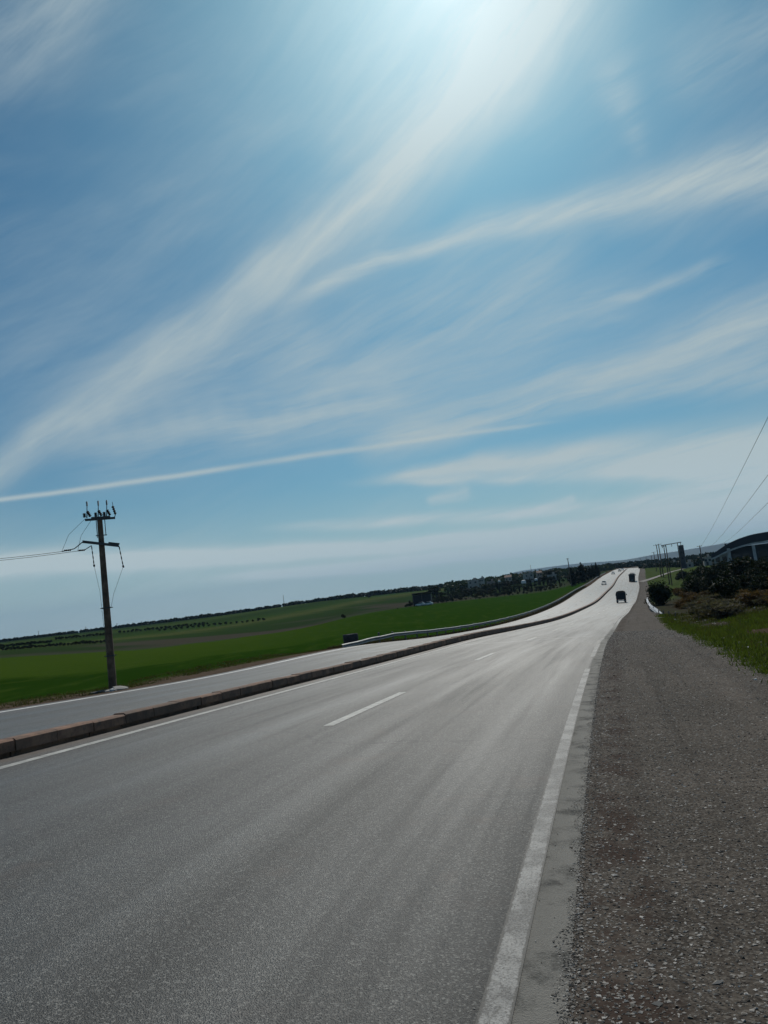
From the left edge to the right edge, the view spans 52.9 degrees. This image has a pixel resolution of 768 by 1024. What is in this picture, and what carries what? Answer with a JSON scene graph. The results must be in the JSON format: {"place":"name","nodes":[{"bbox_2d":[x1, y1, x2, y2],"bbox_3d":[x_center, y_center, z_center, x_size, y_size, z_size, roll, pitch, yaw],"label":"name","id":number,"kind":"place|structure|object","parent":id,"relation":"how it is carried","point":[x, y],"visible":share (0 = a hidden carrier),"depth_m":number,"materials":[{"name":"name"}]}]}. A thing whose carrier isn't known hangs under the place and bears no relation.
{"place":"outdoors","nodes":[
{"label":"outdoors","id":0,"kind":"place"},
{"bbox_2d":[0,637,415,708],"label":"verge grass","id":1,"kind":"structure","parent":0,"point":[151,676],"depth_m":41.79,"materials":[{"name":"green plant"}]},
{"bbox_2d":[0,565,767,1023],"bbox_3d":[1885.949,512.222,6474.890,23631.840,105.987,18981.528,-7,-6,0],"label":"ground","id":2,"kind":"structure","parent":0,"point":[74,667],"depth_m":9.18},
{"bbox_2d":[62,500,123,688],"bbox_3d":[-13.387,4.186,35.983,2.678,9.527,0.480,-5,-7,-21],"label":"utility pole","id":3,"kind":"object","parent":2,"relation":"on","point":[110,655],"visible":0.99,"depth_m":36.08,"materials":[{"name":"wood"}]},
{"bbox_2d":[0,551,75,560],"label":"power line","id":4,"kind":"object","parent":3,"relation":"attached to","point":[37,556],"visible":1,"depth_m":37.56,"materials":[{"name":"metal"}]},
{"bbox_2d":[112,686,128,689],"bbox_3d":[-11.908,7.964,34.881,0.800,0.150,0.571,-1,-3,41],"label":"broken slab","id":5,"kind":"object","parent":2,"relation":"on","point":[121,687],"depth_m":34.77,"materials":[{"name":"concrete"}]},
{"bbox_2d":[0,577,494,641],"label":"skyline wood","id":6,"kind":"object","parent":2,"relation":"on","point":[388,591],"visible":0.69,"depth_m":754.53,"materials":[{"name":"green plant"}]},
{"bbox_2d":[0,569,626,758],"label":"median kerb","id":7,"kind":"structure","parent":2,"relation":"on","point":[24,743],"depth_m":18.38,"materials":[{"name":"concrete"}]},
{"bbox_2d":[0,568,627,738],"bbox_3d":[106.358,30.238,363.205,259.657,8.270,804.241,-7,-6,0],"label":"opposite carriageway","id":8,"kind":"structure","parent":2,"relation":"on","point":[26,720],"depth_m":28.90,"materials":[{"name":"grey asphalt"}]},
{"bbox_2d":[2,644,370,711],"bbox_3d":[-11.729,5.622,21.108,0.791,3.132,75.688,-9,-6,15],"label":"opposite edge line","id":9,"kind":"object","parent":8,"relation":"on","point":[179,682],"visible":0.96,"depth_m":32.75,"materials":[{"name":"white paint"}]},
{"bbox_2d":[0,568,639,1023],"bbox_3d":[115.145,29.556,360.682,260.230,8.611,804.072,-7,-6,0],"label":"carriageway","id":10,"kind":"structure","parent":2,"relation":"on","point":[284,856],"depth_m":6.34,"materials":[{"name":"grey asphalt"}]},
{"bbox_2d":[0,602,599,768],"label":"median edge line","id":11,"kind":"object","parent":10,"relation":"on","point":[42,756],"visible":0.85,"depth_m":16.12,"materials":[{"name":"paint"}]},
{"bbox_2d":[324,692,404,725],"bbox_3d":[-0.263,3.964,15.750,0.193,0.193,5.020,-9,-6,15],"label":"lane marking","id":12,"kind":"object","parent":10,"relation":"on","point":[337,721],"visible":1,"depth_m":15.18,"materials":[{"name":"paint"}]},
{"bbox_2d":[475,668,590,1023],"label":"edge line","id":13,"kind":"object","parent":10,"relation":"on","point":[497,1005],"visible":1,"depth_m":4.85,"materials":[{"name":"white paint"}]},
{"bbox_2d":[473,664,601,1023],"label":"gravel crumbs","id":14,"kind":"object","parent":10,"relation":"on","point":[578,891],"visible":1,"depth_m":4.68,"materials":[{"name":"gravel"}]},
{"bbox_2d":[590,644,600,656],"bbox_3d":[7.425,4.819,27.034,0.174,0.276,7.000,-9,-6,16],"label":"edge line dash","id":15,"kind":"object","parent":10,"relation":"on","point":[594,651],"visible":1,"depth_m":26.21,"materials":[{"name":"white paint"}]},
{"bbox_2d":[615,591,626,602],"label":"lorry","id":16,"kind":"object","parent":10,"relation":"on","point":[620,595],"visible":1,"depth_m":177.33,"materials":[{"name":"metal"}]},
{"bbox_2d":[613,573,638,623],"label":"edge line faded","id":17,"kind":"object","parent":10,"relation":"on","point":[630,605],"visible":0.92,"depth_m":127.48,"materials":[{"name":"white paint"}]},
{"bbox_2d":[343,633,357,643],"bbox_3d":[-2.575,10.120,60.305,1.200,1.170,1.200,-7,-6,0],"label":"well ring","id":18,"kind":"object","parent":2,"relation":"on","point":[349,638],"visible":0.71,"depth_m":59.83,"materials":[{"name":"concrete"}]},
{"bbox_2d":[415,602,425,605],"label":"car","id":19,"kind":"object","parent":2,"relation":"on","point":[420,603],"visible":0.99,"depth_m":293.89,"materials":[{"name":"white paint"}]},
{"bbox_2d":[412,591,431,605],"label":"shed","id":20,"kind":"structure","parent":2,"relation":"on","point":[424,597],"depth_m":304.20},
{"bbox_2d":[427,586,440,597],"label":"tree","id":21,"kind":"object","parent":2,"relation":"on","point":[435,590],"visible":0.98,"depth_m":416.04,"materials":[{"name":"green plant"}]},
{"bbox_2d":[326,586,586,649],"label":"embankment weeds","id":22,"kind":"object","parent":2,"relation":"on","point":[520,617],"visible":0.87,"depth_m":104.51,"materials":[{"name":"green plant"}]},
{"bbox_2d":[467,578,478,588],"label":"house","id":23,"kind":"structure","parent":2,"relation":"on","point":[474,582],"depth_m":513.72,"materials":[{"name":"paint"}]},
{"bbox_2d":[342,572,605,647],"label":"guardrail","id":24,"kind":"object","parent":2,"relation":"on","point":[392,635],"visible":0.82,"depth_m":79.62,"materials":[{"name":"silver metal"}]},
{"bbox_2d":[479,576,484,587],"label":"house","id":25,"kind":"structure","parent":2,"relation":"on","point":[481,580],"depth_m":553.77,"materials":[{"name":"paint"}]},
{"bbox_2d":[481,584,489,589],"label":"tree","id":26,"kind":"object","parent":2,"relation":"on","point":[484,586],"visible":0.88,"depth_m":466.14,"materials":[{"name":"green plant"}]},
{"bbox_2d":[501,580,509,585],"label":"tree","id":27,"kind":"object","parent":2,"relation":"on","point":[504,583],"visible":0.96,"depth_m":469.62,"materials":[{"name":"green plant"}]},
{"bbox_2d":[504,575,511,580],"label":"house","id":28,"kind":"structure","parent":2,"relation":"on","point":[508,577],"depth_m":553.64,"materials":[{"name":"paint"}]},
{"bbox_2d":[509,580,517,584],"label":"tree","id":29,"kind":"object","parent":2,"relation":"on","point":[513,582],"visible":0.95,"depth_m":473.65,"materials":[{"name":"green plant"}]},
{"bbox_2d":[442,564,614,591],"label":"valley trees","id":30,"kind":"object","parent":2,"relation":"on","point":[449,586],"visible":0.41,"depth_m":619.75,"materials":[{"name":"green plant"}]},
{"bbox_2d":[523,571,533,582],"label":"house","id":31,"kind":"structure","parent":2,"relation":"on","point":[528,575],"depth_m":533.58,"materials":[{"name":"paint"}]},
{"bbox_2d":[535,570,541,579],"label":"house","id":32,"kind":"structure","parent":2,"relation":"on","point":[538,574],"depth_m":573.43,"materials":[{"name":"white paint"}]},
{"bbox_2d":[539,576,547,581],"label":"tree","id":33,"kind":"object","parent":2,"relation":"on","point":[544,578],"visible":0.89,"depth_m":482.06,"materials":[{"name":"green plant"}]},
{"bbox_2d":[542,569,559,575],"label":"tree","id":34,"kind":"object","parent":2,"relation":"on","point":[547,572],"visible":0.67,"depth_m":515.61,"materials":[{"name":"green plant"}]},
{"bbox_2d":[547,572,556,581],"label":"house","id":35,"kind":"structure","parent":2,"relation":"on","point":[553,574],"depth_m":493.60,"materials":[{"name":"paint"}]},
{"bbox_2d":[566,567,576,585],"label":"cypress tree","id":36,"kind":"object","parent":2,"relation":"on","point":[573,577],"visible":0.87,"depth_m":332.21,"materials":[{"name":"green plant"}]},
{"bbox_2d":[577,562,587,582],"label":"cypress tree","id":37,"kind":"object","parent":2,"relation":"on","point":[581,570],"visible":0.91,"depth_m":352.11,"materials":[{"name":"green plant"}]},
{"bbox_2d":[588,567,592,578],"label":"cypress tree","id":38,"kind":"object","parent":2,"relation":"on","point":[591,573],"visible":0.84,"depth_m":375.03,"materials":[{"name":"green plant"}]},
{"bbox_2d":[591,564,596,578],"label":"cypress tree","id":39,"kind":"object","parent":2,"relation":"on","point":[594,575],"visible":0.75,"depth_m":383.14,"materials":[{"name":"green plant"}]},
{"bbox_2d":[594,563,599,577],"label":"cypress tree","id":40,"kind":"object","parent":2,"relation":"on","point":[596,568],"visible":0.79,"depth_m":392.14,"materials":[{"name":"green plant"}]},
{"bbox_2d":[586,551,715,570],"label":"hills","id":41,"kind":"structure","parent":2,"relation":"on","point":[618,565],"depth_m":801.10,"materials":[{"name":"green plant"}]},
{"bbox_2d":[653,545,661,576],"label":"utility pole","id":42,"kind":"object","parent":2,"relation":"on","point":[658,560],"visible":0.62,"depth_m":342.96,"materials":[{"name":"metal"}]},
{"bbox_2d":[643,580,673,605],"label":"bush","id":43,"kind":"object","parent":2,"relation":"on","point":[660,594],"visible":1,"depth_m":126.01,"materials":[{"name":"green plant"}]},
{"bbox_2d":[655,544,663,577],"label":"utility pole","id":44,"kind":"object","parent":2,"relation":"on","point":[661,560],"visible":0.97,"depth_m":335.88,"materials":[{"name":"metal"}]},
{"bbox_2d":[646,598,675,616],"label":"bent guardrail","id":45,"kind":"object","parent":2,"relation":"on","point":[653,608],"visible":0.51,"depth_m":93.18,"materials":[{"name":"silver metal"}]},
{"bbox_2d":[565,629,767,1023],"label":"gravel stones","id":46,"kind":"object","parent":2,"relation":"on","point":[657,1003],"visible":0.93,"depth_m":5.52,"materials":[{"name":"grey gravel"}]},
{"bbox_2d":[663,546,669,584],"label":"utility pole","id":47,"kind":"object","parent":2,"relation":"on","point":[666,566],"visible":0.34,"depth_m":260.18,"materials":[{"name":"metal"}]},
{"bbox_2d":[661,542,683,584],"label":"frame pylon","id":48,"kind":"object","parent":2,"relation":"on","point":[668,560],"visible":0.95,"depth_m":250.34,"materials":[{"name":"metal"}]},
{"bbox_2d":[700,418,767,546],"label":"power line","id":49,"kind":"object","parent":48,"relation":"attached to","point":[741,470],"visible":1,"depth_m":45.81,"materials":[{"name":"metal"}]},
{"bbox_2d":[638,558,714,568],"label":"roadside scrub","id":50,"kind":"object","parent":2,"relation":"on","point":[697,562],"visible":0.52,"depth_m":499.60,"materials":[{"name":"green plant"}]},
{"bbox_2d":[670,587,682,595],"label":"dry bush","id":51,"kind":"object","parent":2,"relation":"on","point":[674,591],"visible":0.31,"depth_m":163.22,"materials":[{"name":"brown plant"}]},
{"bbox_2d":[675,570,687,579],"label":"shrub","id":52,"kind":"object","parent":2,"relation":"on","point":[678,576],"visible":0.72,"depth_m":257.48,"materials":[{"name":"green plant"}]},
{"bbox_2d":[678,545,686,568],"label":"tower","id":53,"kind":"structure","parent":2,"relation":"on","point":[682,556],"depth_m":396.85,"materials":[{"name":"concrete"}]},
{"bbox_2d":[675,589,689,596],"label":"dry bush","id":54,"kind":"object","parent":2,"relation":"on","point":[679,591],"visible":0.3,"depth_m":148.41,"materials":[{"name":"brown plant"}]},
{"bbox_2d":[677,597,692,606],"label":"dry bush","id":55,"kind":"object","parent":2,"relation":"on","point":[683,600],"visible":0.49,"depth_m":94.92,"materials":[{"name":"brown plant"}]},
{"bbox_2d":[679,590,697,598],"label":"dry bush","id":56,"kind":"object","parent":2,"relation":"on","point":[686,595],"visible":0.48,"depth_m":126.41,"materials":[{"name":"brown plant"}]},
{"bbox_2d":[680,573,698,592],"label":"shrub","id":57,"kind":"object","parent":2,"relation":"on","point":[687,580],"visible":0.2,"depth_m":148.44,"materials":[{"name":"green plant"}]},
{"bbox_2d":[686,560,693,567],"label":"house","id":58,"kind":"structure","parent":2,"relation":"on","point":[689,563],"depth_m":413.78,"materials":[{"name":"paint"}]},
{"bbox_2d":[681,602,699,610],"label":"dry bush","id":59,"kind":"object","parent":2,"relation":"on","point":[690,604],"visible":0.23,"depth_m":79.36,"materials":[{"name":"brown plant"}]},
{"bbox_2d":[683,577,701,592],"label":"shrub","id":60,"kind":"object","parent":2,"relation":"on","point":[693,586],"visible":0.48,"depth_m":133.26,"materials":[{"name":"green plant"}]},
{"bbox_2d":[686,605,699,614],"bbox_3d":[25.858,8.135,64.128,1.584,0.930,1.952,-9,-7,22],"label":"dry bush","id":61,"kind":"object","parent":2,"relation":"on","point":[690,607],"visible":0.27,"depth_m":63.79,"materials":[{"name":"brown plant"}]},
{"bbox_2d":[688,593,703,599],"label":"dry bush","id":62,"kind":"object","parent":2,"relation":"on","point":[693,596],"visible":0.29,"depth_m":110.04,"materials":[{"name":"brown plant"}]},
{"bbox_2d":[687,567,705,577],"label":"olive tree","id":63,"kind":"object","parent":2,"relation":"on","point":[692,573],"visible":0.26,"depth_m":194.71,"materials":[{"name":"green plant"}]},
{"bbox_2d":[697,545,704,566],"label":"utility pole","id":64,"kind":"object","parent":2,"relation":"on","point":[702,559],"visible":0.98,"depth_m":278.22,"materials":[{"name":"metal"}]},
{"bbox_2d":[694,569,708,577],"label":"olive tree","id":65,"kind":"object","parent":2,"relation":"on","point":[700,572],"visible":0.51,"depth_m":168.78,"materials":[{"name":"green plant"}]},
{"bbox_2d":[702,554,711,565],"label":"house","id":66,"kind":"structure","parent":2,"relation":"on","point":[707,561],"depth_m":394.21,"materials":[{"name":"paint"}]},
{"bbox_2d":[691,602,727,619],"bbox_3d":[22.394,6.756,53.013,2.562,1.237,2.953,-3,-7,-35],"label":"dry bush","id":67,"kind":"object","parent":2,"relation":"on","point":[694,616],"visible":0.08,"depth_m":53.03,"materials":[{"name":"brown plant"}]},
{"bbox_2d":[703,594,719,598],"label":"dry bush","id":68,"kind":"object","parent":2,"relation":"on","point":[714,596],"visible":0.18,"depth_m":86.73,"materials":[{"name":"brown plant"}]},
{"bbox_2d":[688,600,735,617],"bbox_3d":[22.031,6.563,51.942,3.107,1.257,2.586,-8,-6,12],"label":"dry bush","id":69,"kind":"object","parent":2,"relation":"on","point":[716,603],"visible":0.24,"depth_m":51.56,"materials":[{"name":"brown plant"}]},
{"bbox_2d":[703,569,722,588],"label":"olive tree","id":70,"kind":"object","parent":2,"relation":"on","point":[711,575],"visible":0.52,"depth_m":113.37,"materials":[{"name":"green plant"}]},
{"bbox_2d":[700,598,731,604],"bbox_3d":[27.254,7.627,63.356,2.710,1.291,2.198,-8,-6,9],"label":"dry bush","id":71,"kind":"object","parent":2,"relation":"on","point":[706,601],"visible":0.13,"depth_m":63.20,"materials":[{"name":"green plant"}]},
{"bbox_2d":[665,604,767,658],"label":"bank weeds","id":72,"kind":"object","parent":2,"relation":"on","point":[713,620],"visible":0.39,"depth_m":43.18,"materials":[{"name":"green plant"}]},
{"bbox_2d":[711,563,728,571],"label":"olive tree","id":73,"kind":"object","parent":2,"relation":"on","point":[717,566],"visible":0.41,"depth_m":153.01,"materials":[{"name":"green plant"}]},
{"bbox_2d":[699,602,743,620],"bbox_3d":[20.326,5.939,46.306,2.279,1.108,2.738,-3,-7,-32],"label":"dry bush","id":74,"kind":"object","parent":2,"relation":"on","point":[726,611],"visible":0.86,"depth_m":45.93,"materials":[{"name":"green plant"}]},
{"bbox_2d":[712,595,732,599],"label":"dry bush","id":75,"kind":"object","parent":2,"relation":"on","point":[724,597],"visible":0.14,"depth_m":67.82,"materials":[{"name":"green plant"}]},
{"bbox_2d":[708,577,740,597],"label":"olive tree","id":76,"kind":"object","parent":2,"relation":"on","point":[722,586],"visible":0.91,"depth_m":69.08,"materials":[{"name":"green plant"}]},
{"bbox_2d":[711,571,738,583],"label":"olive tree","id":77,"kind":"object","parent":2,"relation":"on","point":[724,575],"visible":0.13,"depth_m":94.20,"materials":[{"name":"green plant"}]},
{"bbox_2d":[711,598,740,603],"bbox_3d":[25.575,7.005,57.836,2.535,1.224,2.922,-11,-7,32],"label":"dry bush","id":78,"kind":"object","parent":2,"relation":"on","point":[730,600],"visible":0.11,"depth_m":57.87,"materials":[{"name":"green plant"}]},
{"bbox_2d":[731,602,749,612],"bbox_3d":[24.387,6.857,54.300,2.511,1.016,2.090,-9,-6,19],"label":"dry bush","id":79,"kind":"object","parent":2,"relation":"on","point":[743,606],"visible":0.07,"depth_m":53.61,"materials":[{"name":"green plant"}]},
{"bbox_2d":[725,556,764,579],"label":"olive tree","id":80,"kind":"object","parent":2,"relation":"on","point":[738,566],"visible":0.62,"depth_m":96.21,"materials":[{"name":"green plant"}]},
{"bbox_2d":[736,567,764,589],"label":"olive tree","id":81,"kind":"object","parent":2,"relation":"on","point":[744,580],"visible":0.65,"depth_m":84.71,"materials":[{"name":"green plant"}]},
{"bbox_2d":[734,590,766,607],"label":"dry bush","id":82,"kind":"object","parent":2,"relation":"on","point":[747,596],"visible":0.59,"depth_m":60.77,"materials":[{"name":"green plant"}]},
{"bbox_2d":[746,574,767,591],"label":"olive tree","id":83,"kind":"object","parent":2,"relation":"on","point":[759,582],"visible":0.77,"depth_m":72.38,"materials":[{"name":"green plant"}]},
{"bbox_2d":[751,596,767,606],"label":"dry bush","id":84,"kind":"object","parent":2,"relation":"on","point":[754,601],"visible":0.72,"depth_m":55.62,"materials":[{"name":"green plant"}]},
{"bbox_2d":[758,591,767,603],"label":"dry bush","id":85,"kind":"object","parent":2,"relation":"on","point":[765,596],"visible":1,"depth_m":46.09,"materials":[{"name":"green plant"}]},
{"bbox_2d":[0,0,767,639],"label":"sky","id":86,"kind":"structure","parent":0,"point":[323,298],"materials":[{"name":"blue"}]},
{"bbox_2d":[497,560,619,576],"bbox_3d":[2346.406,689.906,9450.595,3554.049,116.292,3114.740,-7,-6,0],"label":"distant hills","id":87,"kind":"structure","parent":0,"point":[570,565],"depth_m":9215.62,"materials":[{"name":"green plant"}]},
{"bbox_2d":[628,573,635,581],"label":"coach","id":88,"kind":"object","parent":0,"point":[631,576],"visible":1,"depth_m":328.55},
{"bbox_2d":[639,568,685,581],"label":"side track","id":89,"kind":"structure","parent":0,"point":[657,576],"depth_m":350.19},
{"bbox_2d":[600,542,767,564],"bbox_3d":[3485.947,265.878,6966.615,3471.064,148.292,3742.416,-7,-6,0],"label":"hills","id":90,"kind":"structure","parent":0,"point":[709,549],"depth_m":6537.31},
{"bbox_2d":[654,614,767,682],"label":"edge grass","id":91,"kind":"structure","parent":0,"point":[698,637],"depth_m":23.40,"materials":[{"name":"green plant"}]},
{"bbox_2d":[676,609,767,666],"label":"bank grass","id":92,"kind":"structure","parent":0,"point":[720,629],"depth_m":29.88,"materials":[{"name":"green plant"}]},
{"bbox_2d":[711,532,767,563],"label":"hall","id":93,"kind":"structure","parent":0,"point":[739,547],"depth_m":256.32,"materials":[{"name":"paint"}]},
{"bbox_2d":[759,551,766,556],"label":"window","id":94,"kind":"structure","parent":93,"relation":"in","point":[763,553],"depth_m":254.80,"materials":[{"name":"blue glass"}]}
]}

